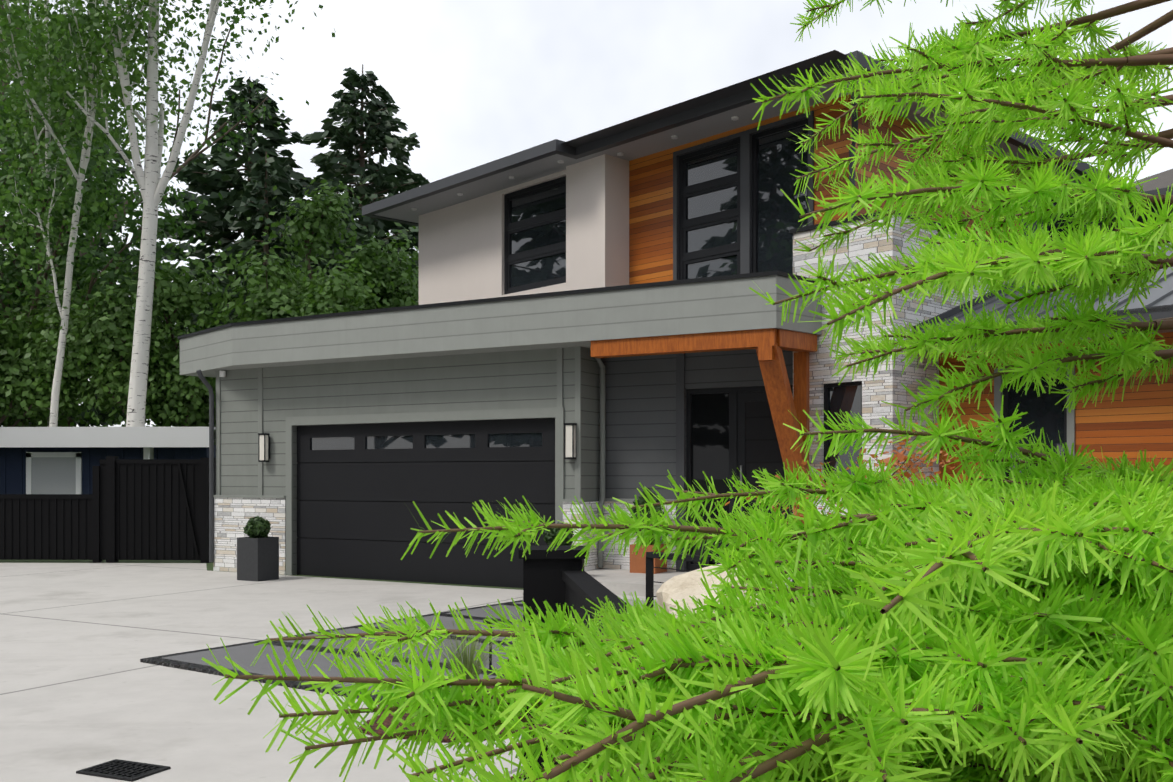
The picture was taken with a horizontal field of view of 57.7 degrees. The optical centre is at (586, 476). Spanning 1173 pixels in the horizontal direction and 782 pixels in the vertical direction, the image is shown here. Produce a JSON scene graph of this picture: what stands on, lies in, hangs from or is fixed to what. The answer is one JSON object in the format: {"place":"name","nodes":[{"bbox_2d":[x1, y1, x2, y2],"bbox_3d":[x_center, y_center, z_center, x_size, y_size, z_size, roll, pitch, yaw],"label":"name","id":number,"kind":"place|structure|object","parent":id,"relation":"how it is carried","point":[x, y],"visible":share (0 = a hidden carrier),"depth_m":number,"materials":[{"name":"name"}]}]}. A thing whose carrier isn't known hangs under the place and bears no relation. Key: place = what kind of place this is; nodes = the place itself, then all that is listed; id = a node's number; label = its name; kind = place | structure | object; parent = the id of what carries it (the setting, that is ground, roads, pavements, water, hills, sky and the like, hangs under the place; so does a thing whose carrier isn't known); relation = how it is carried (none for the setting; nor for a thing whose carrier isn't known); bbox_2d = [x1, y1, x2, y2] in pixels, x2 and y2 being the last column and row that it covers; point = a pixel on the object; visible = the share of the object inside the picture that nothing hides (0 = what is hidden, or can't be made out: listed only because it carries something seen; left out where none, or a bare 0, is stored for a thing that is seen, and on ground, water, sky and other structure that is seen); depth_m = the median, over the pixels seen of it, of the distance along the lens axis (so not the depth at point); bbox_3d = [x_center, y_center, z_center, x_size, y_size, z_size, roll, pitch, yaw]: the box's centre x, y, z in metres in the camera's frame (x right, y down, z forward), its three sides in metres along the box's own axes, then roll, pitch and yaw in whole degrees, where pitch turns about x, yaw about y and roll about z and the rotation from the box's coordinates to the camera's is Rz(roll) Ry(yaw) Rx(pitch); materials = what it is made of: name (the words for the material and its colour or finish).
{"place":"outdoors","nodes":[
{"label":"outdoors","id":0,"kind":"place"},
{"bbox_2d":[32,457,75,493],"bbox_3d":[-12.436,0.580,24.887,1.060,2.050,0.030,0,0,2],"label":"window","id":1,"kind":"structure","parent":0,"point":[53,475],"depth_m":24.87,"materials":[{"name":"grey glass"}]},
{"bbox_2d":[0,445,215,493],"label":"shed walls","id":2,"kind":"structure","parent":0,"point":[12,470],"depth_m":24.88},
{"bbox_2d":[0,563,522,781],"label":"driveway","id":3,"kind":"structure","parent":0,"point":[82,686],"depth_m":8.65,"materials":[{"name":"concrete"}]},
{"bbox_2d":[76,759,170,781],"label":"drain grate","id":4,"kind":"object","parent":3,"relation":"on","point":[124,770],"visible":1,"depth_m":5.77,"materials":[{"name":"black metal"}]},
{"bbox_2d":[237,537,278,581],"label":"planters","id":5,"kind":"object","parent":3,"relation":"on","point":[257,559],"visible":0.38,"depth_m":16.35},
{"bbox_2d":[243,515,270,537],"bbox_3d":[-5.102,0.798,16.523,0.421,0.394,0.401,0,0,35],"label":"boxwood","id":6,"kind":"object","parent":5,"relation":"on","point":[257,526],"visible":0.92,"depth_m":16.41,"materials":[{"name":"green plant"}]},
{"bbox_2d":[543,522,573,545],"bbox_3d":[-0.355,0.779,13.792,0.399,0.394,0.388,0,0,40],"label":"boxwood","id":7,"kind":"object","parent":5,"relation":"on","point":[550,536],"visible":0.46,"depth_m":13.69,"materials":[{"name":"green plant"}]},
{"bbox_2d":[140,600,522,702],"bbox_3d":[-0.801,1.587,10.777,3.190,0.028,6.090,0,0,35],"label":"pebble bed","id":8,"kind":"object","parent":3,"relation":"on","point":[158,660],"visible":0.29,"depth_m":9.15,"materials":[{"name":"black gravel"}]},
{"bbox_2d":[483,618,497,669],"bbox_3d":[-0.776,1.360,8.617,0.114,0.410,0.120,0,0,2],"label":"path light","id":9,"kind":"object","parent":8,"relation":"on","point":[490,661],"visible":0.5,"depth_m":8.61,"materials":[{"name":"black metal"}]},
{"bbox_2d":[163,602,655,692],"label":"pavers","id":10,"kind":"object","parent":3,"relation":"on","point":[243,656],"visible":0.19,"depth_m":9.38,"materials":[{"name":"grey concrete"}]},
{"bbox_2d":[519,546,588,781],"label":"pillar","id":11,"kind":"object","parent":3,"relation":"on","point":[543,581],"visible":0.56,"depth_m":4.86,"materials":[{"name":"black metal"}]},
{"bbox_2d":[202,0,1172,781],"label":"conifer tree","id":12,"kind":"object","parent":3,"relation":"on","point":[992,624],"visible":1,"depth_m":1.06,"materials":[{"name":"green plant"}]},
{"bbox_2d":[562,570,842,781],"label":"planter","id":13,"kind":"object","parent":3,"relation":"on","point":[581,586],"visible":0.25,"depth_m":4.17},
{"bbox_2d":[0,560,522,589],"bbox_3d":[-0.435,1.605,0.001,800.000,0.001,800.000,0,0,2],"label":"concrete curb","id":14,"kind":"structure","parent":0,"point":[209,566],"depth_m":19.84,"materials":[{"name":"grey concrete"}]},
{"bbox_2d":[0,249,114,426],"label":"deciduous tree","id":15,"kind":"object","parent":14,"relation":"on","point":[25,401],"visible":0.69,"depth_m":30.01,"materials":[{"name":"green plant"}]},
{"bbox_2d":[0,51,160,227],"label":"deciduous tree","id":16,"kind":"object","parent":14,"relation":"on","point":[105,155],"visible":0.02,"depth_m":43.62,"materials":[{"name":"green plant"}]},
{"bbox_2d":[0,13,163,426],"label":"deciduous tree","id":17,"kind":"object","parent":14,"relation":"on","point":[105,415],"visible":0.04,"depth_m":46.62,"materials":[{"name":"green plant"}]},
{"bbox_2d":[0,0,184,426],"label":"birch","id":18,"kind":"object","parent":14,"relation":"on","point":[48,89],"visible":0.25,"depth_m":31.92,"materials":[{"name":"green plant"}]},
{"bbox_2d":[0,456,215,562],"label":"fence","id":19,"kind":"object","parent":14,"relation":"on","point":[142,509],"visible":1,"depth_m":19.78,"materials":[{"name":"black wood"}]},
{"bbox_2d":[0,427,215,493],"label":"trim","id":20,"kind":"structure","parent":14,"relation":"on","point":[148,439],"depth_m":24.42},
{"bbox_2d":[0,51,226,426],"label":"deciduous tree","id":21,"kind":"object","parent":14,"relation":"on","point":[9,274],"visible":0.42,"depth_m":31.15,"materials":[{"name":"green plant"}]},
{"bbox_2d":[0,0,245,426],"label":"birch","id":22,"kind":"object","parent":14,"relation":"on","point":[78,16],"visible":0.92,"depth_m":27.75,"materials":[{"name":"green plant"}]},
{"bbox_2d":[0,0,308,322],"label":"deciduous tree","id":23,"kind":"object","parent":14,"relation":"on","point":[198,149],"visible":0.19,"depth_m":43.75,"materials":[{"name":"green plant"}]},
{"bbox_2d":[0,0,334,426],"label":"birch","id":24,"kind":"object","parent":14,"relation":"on","point":[152,184],"visible":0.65,"depth_m":27.30,"materials":[{"name":"white plant"}]},
{"bbox_2d":[0,212,335,444],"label":"deciduous tree","id":25,"kind":"object","parent":14,"relation":"on","point":[174,398],"visible":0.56,"depth_m":29.25,"materials":[{"name":"green plant"}]},
{"bbox_2d":[117,77,362,334],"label":"fir","id":26,"kind":"object","parent":14,"relation":"on","point":[214,220],"visible":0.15,"depth_m":54.44,"materials":[{"name":"green plant"}]},
{"bbox_2d":[181,151,304,328],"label":"fir","id":27,"kind":"object","parent":14,"relation":"on","point":[248,204],"visible":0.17,"depth_m":50.12,"materials":[{"name":"green plant"}]},
{"bbox_2d":[199,176,418,412],"bbox_3d":[-7.250,-3.288,29.868,7.149,9.800,7.624,0,0,2],"label":"tree","id":28,"kind":"object","parent":14,"relation":"on","point":[380,279],"visible":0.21,"depth_m":29.08,"materials":[{"name":"green plant"}]},
{"bbox_2d":[293,192,371,308],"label":"deciduous tree","id":29,"kind":"object","parent":14,"relation":"on","point":[360,237],"visible":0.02,"depth_m":47.77,"materials":[{"name":"green plant"}]},
{"bbox_2d":[293,64,429,303],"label":"fir","id":30,"kind":"object","parent":14,"relation":"on","point":[377,123],"visible":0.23,"depth_m":59.40,"materials":[{"name":"green plant"}]},
{"bbox_2d":[221,347,599,574],"bbox_3d":[-1.501,-0.105,19.495,7.080,3.420,7.000,0,0,29],"label":"garage siding","id":31,"kind":"object","parent":14,"relation":"on","point":[521,379],"visible":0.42,"depth_m":16.31,"materials":[{"name":"grey wood"}]},
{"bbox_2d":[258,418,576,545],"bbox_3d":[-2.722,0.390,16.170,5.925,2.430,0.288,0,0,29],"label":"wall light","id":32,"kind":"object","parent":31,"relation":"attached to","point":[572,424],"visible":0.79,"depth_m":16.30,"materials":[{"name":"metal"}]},
{"bbox_2d":[259,425,575,459],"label":"wall sconces","id":33,"kind":"object","parent":31,"relation":"attached to","point":[568,440],"visible":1,"depth_m":14.72,"materials":[{"name":"white glass"}]},
{"bbox_2d":[297,418,554,587],"bbox_3d":[-2.542,0.393,16.201,4.950,2.424,0.040,0,0,29],"label":"garage door","id":34,"kind":"structure","parent":31,"relation":"in","point":[422,478],"depth_m":16.21,"materials":[{"name":"black metal"}]},
{"bbox_2d":[311,433,541,449],"bbox_3d":[-2.537,-0.524,16.210,4.380,0.200,0.010,0,0,29],"label":"glass","id":35,"kind":"object","parent":34,"relation":"in","point":[453,441],"visible":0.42,"depth_m":16.07,"materials":[{"name":"grey"}]},
{"bbox_2d":[213,346,675,574],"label":"garage trim","id":36,"kind":"structure","parent":31,"relation":"attached to","point":[557,412],"depth_m":15.61,"materials":[{"name":"grey wood"}]},
{"bbox_2d":[213,497,675,574],"bbox_3d":[-1.961,0.980,17.442,8.320,1.250,3.045,0,0,29],"label":"stone veneer","id":37,"kind":"object","parent":31,"relation":"attached to","point":[232,516],"visible":0.25,"depth_m":17.42,"materials":[{"name":"white stone"}]},
{"bbox_2d":[180,275,821,376],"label":"fascia band","id":38,"kind":"structure","parent":31,"relation":"on","point":[576,320],"depth_m":14.74,"materials":[{"name":"grey wood"}]},
{"bbox_2d":[219,371,225,376],"bbox_3d":[-6.131,-1.725,17.944,0.100,0.100,0.100,0,0,29],"label":"security camera","id":39,"kind":"object","parent":38,"relation":"attached to","point":[222,373],"visible":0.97,"depth_m":17.91,"materials":[{"name":"white paint"}]},
{"bbox_2d":[178,271,814,338],"bbox_3d":[-0.202,-2.457,18.018,13.195,0.048,6.702,0,0,29],"label":"roof flashing","id":40,"kind":"object","parent":38,"relation":"on","point":[726,277],"visible":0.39,"depth_m":14.61,"materials":[{"name":"black metal"}]},
{"bbox_2d":[196,353,684,571],"bbox_3d":[-2.539,-0.095,16.343,8.536,3.400,0.353,0,0,23],"label":"downspout","id":41,"kind":"object","parent":14,"relation":"on","point":[680,414],"depth_m":14.59,"materials":[{"name":"black metal"}]},
{"bbox_2d":[591,328,816,516],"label":"wooden porch beam","id":42,"kind":"structure","parent":14,"relation":"on","point":[769,345],"depth_m":13.36,"materials":[{"name":"brown wood"}]},
{"bbox_2d":[358,686,1100,781],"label":"garden bed","id":43,"kind":"object","parent":14,"relation":"on","point":[386,723],"visible":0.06,"depth_m":6.71,"materials":[{"name":"black soil"}]},
{"bbox_2d":[421,620,504,696],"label":"grass","id":44,"kind":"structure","parent":43,"relation":"on","point":[468,661],"depth_m":7.57,"materials":[{"name":"green plant"}]},
{"bbox_2d":[655,564,757,618],"bbox_3d":[1.212,1.096,8.410,1.460,0.818,1.016,0,0,-27],"label":"boulder","id":45,"kind":"object","parent":43,"relation":"on","point":[680,587],"visible":0.04,"depth_m":8.21,"materials":[{"name":"beige stone"}]},
{"bbox_2d":[725,422,968,525],"bbox_3d":[2.685,0.547,10.055,2.309,2.118,2.067,0,0,23],"label":"shrub","id":46,"kind":"object","parent":43,"relation":"on","point":[901,456],"visible":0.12,"depth_m":9.84,"materials":[{"name":"green plant"}]},
{"bbox_2d":[629,94,1172,488],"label":"cedar walls","id":47,"kind":"structure","parent":14,"relation":"on","point":[1133,423],"depth_m":13.68,"materials":[{"name":"orange wood"}]},
{"bbox_2d":[504,119,1079,482],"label":"frames","id":48,"kind":"structure","parent":47,"relation":"on","point":[685,223],"depth_m":15.49,"materials":[{"name":"black metal"}]},
{"bbox_2d":[511,125,1078,477],"bbox_3d":[3.613,-1.853,15.302,9.771,5.745,5.792,0,0,-1],"label":"glass","id":49,"kind":"object","parent":48,"relation":"on","point":[780,159],"visible":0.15,"depth_m":14.62,"materials":[{"name":"grey"}]},
{"bbox_2d":[673,111,1025,279],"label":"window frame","id":50,"kind":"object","parent":48,"relation":"attached to","point":[745,137],"depth_m":14.76,"materials":[{"name":"black metal"}]},
{"bbox_2d":[994,363,1074,455],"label":"wing trim","id":51,"kind":"structure","parent":48,"relation":"attached to","point":[998,381],"depth_m":12.34,"materials":[{"name":"grey metal"}]},
{"bbox_2d":[793,215,1011,574],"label":"stone wall","id":52,"kind":"structure","parent":14,"relation":"on","point":[888,387],"depth_m":13.14,"materials":[{"name":"grey stone"}]},
{"bbox_2d":[790,209,980,238],"bbox_3d":[5.062,-3.180,15.079,5.230,0.050,1.510,0,0,-43],"label":"tower cap","id":53,"kind":"object","parent":52,"relation":"on","point":[811,227],"visible":0.14,"depth_m":13.37,"materials":[{"name":"black metal"}]},
{"bbox_2d":[1026,200,1172,246],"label":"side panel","id":54,"kind":"object","parent":14,"relation":"on","point":[1139,219],"depth_m":18.72,"materials":[{"name":"grey"}]},
{"bbox_2d":[0,0,1172,426],"label":"sky","id":55,"kind":"structure","parent":0,"point":[478,82],"materials":[{"name":"white"}]},
{"bbox_2d":[585,568,791,607],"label":"walkway","id":56,"kind":"structure","parent":0,"point":[617,582],"depth_m":13.35,"materials":[{"name":"grey concrete"}]},
{"bbox_2d":[630,544,666,573],"bbox_3d":[0.842,1.115,14.502,0.380,0.380,0.380,0,0,29],"label":"planter","id":57,"kind":"object","parent":56,"relation":"on","point":[638,563],"visible":0.5,"depth_m":14.36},
{"bbox_2d":[631,487,665,544],"bbox_3d":[0.839,0.560,14.505,0.516,0.823,0.483,0,0,2],"label":"topiary","id":58,"kind":"object","parent":57,"relation":"in","point":[641,500],"visible":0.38,"depth_m":14.38,"materials":[{"name":"green plant"}]},
{"bbox_2d":[646,552,796,607],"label":"railings","id":59,"kind":"object","parent":56,"relation":"on","point":[650,567],"visible":0.15,"depth_m":9.83,"materials":[{"name":"black metal"}]},
{"bbox_2d":[601,349,792,571],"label":"siding wall","id":60,"kind":"structure","parent":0,"point":[640,419],"depth_m":14.81,"materials":[{"name":"grey wood"}]},
{"bbox_2d":[686,385,792,571],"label":"frames","id":61,"kind":"structure","parent":60,"relation":"in","point":[739,397],"depth_m":14.28,"materials":[{"name":"black metal"}]},
{"bbox_2d":[692,393,728,563],"bbox_3d":[1.695,0.040,14.498,0.560,2.330,0.010,0,0,29],"label":"door glass","id":62,"kind":"object","parent":61,"relation":"attached to","point":[710,435],"visible":0.57,"depth_m":14.50,"materials":[{"name":"black glass"}]},
{"bbox_2d":[740,465,742,513],"bbox_3d":[2.071,0.255,14.207,0.028,0.800,0.079,0,0,29],"label":"door handle","id":63,"kind":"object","parent":61,"relation":"attached to","point":[741,480],"depth_m":14.17,"materials":[{"name":"silver metal"}]},
{"bbox_2d":[745,401,784,519],"bbox_3d":[2.372,0.055,14.122,0.550,2.100,0.040,0,0,29],"label":"front door leaf","id":64,"kind":"object","parent":61,"relation":"attached to","point":[762,450],"visible":0.36,"depth_m":14.13,"materials":[{"name":"black wood"}]},
{"bbox_2d":[375,72,1172,352],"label":"soffit","id":65,"kind":"structure","parent":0,"point":[719,123],"depth_m":15.81,"materials":[{"name":"grey"}]},
{"bbox_2d":[419,154,628,304],"bbox_3d":[2.989,-3.580,19.564,8.720,2.570,8.870,0,0,-43],"label":"stucco","id":66,"kind":"object","parent":65,"relation":"attached to","point":[461,251],"visible":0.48,"depth_m":17.61,"materials":[{"name":"white paint"}]},
{"bbox_2d":[411,97,1045,210],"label":"soffit lights","id":67,"kind":"object","parent":65,"relation":"in","point":[734,118],"visible":0.56,"depth_m":16.01},
{"bbox_2d":[362,50,1172,342],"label":"fascia","id":68,"kind":"structure","parent":65,"relation":"attached to","point":[736,95],"depth_m":14.95,"materials":[{"name":"black metal"}]},
{"bbox_2d":[849,75,857,216],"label":"trim","id":69,"kind":"structure","parent":68,"relation":"attached to","point":[855,126],"depth_m":13.43,"materials":[{"name":"black metal"}]},
{"bbox_2d":[920,243,1172,334],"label":"wing roof","id":70,"kind":"structure","parent":68,"relation":"attached to","point":[1158,296],"depth_m":12.36,"materials":[{"name":"grey metal"}]},
{"bbox_2d":[1134,169,1172,191],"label":"roof","id":71,"kind":"structure","parent":68,"relation":"on","point":[1164,179],"depth_m":18.59,"materials":[{"name":"grey"}]}
]}

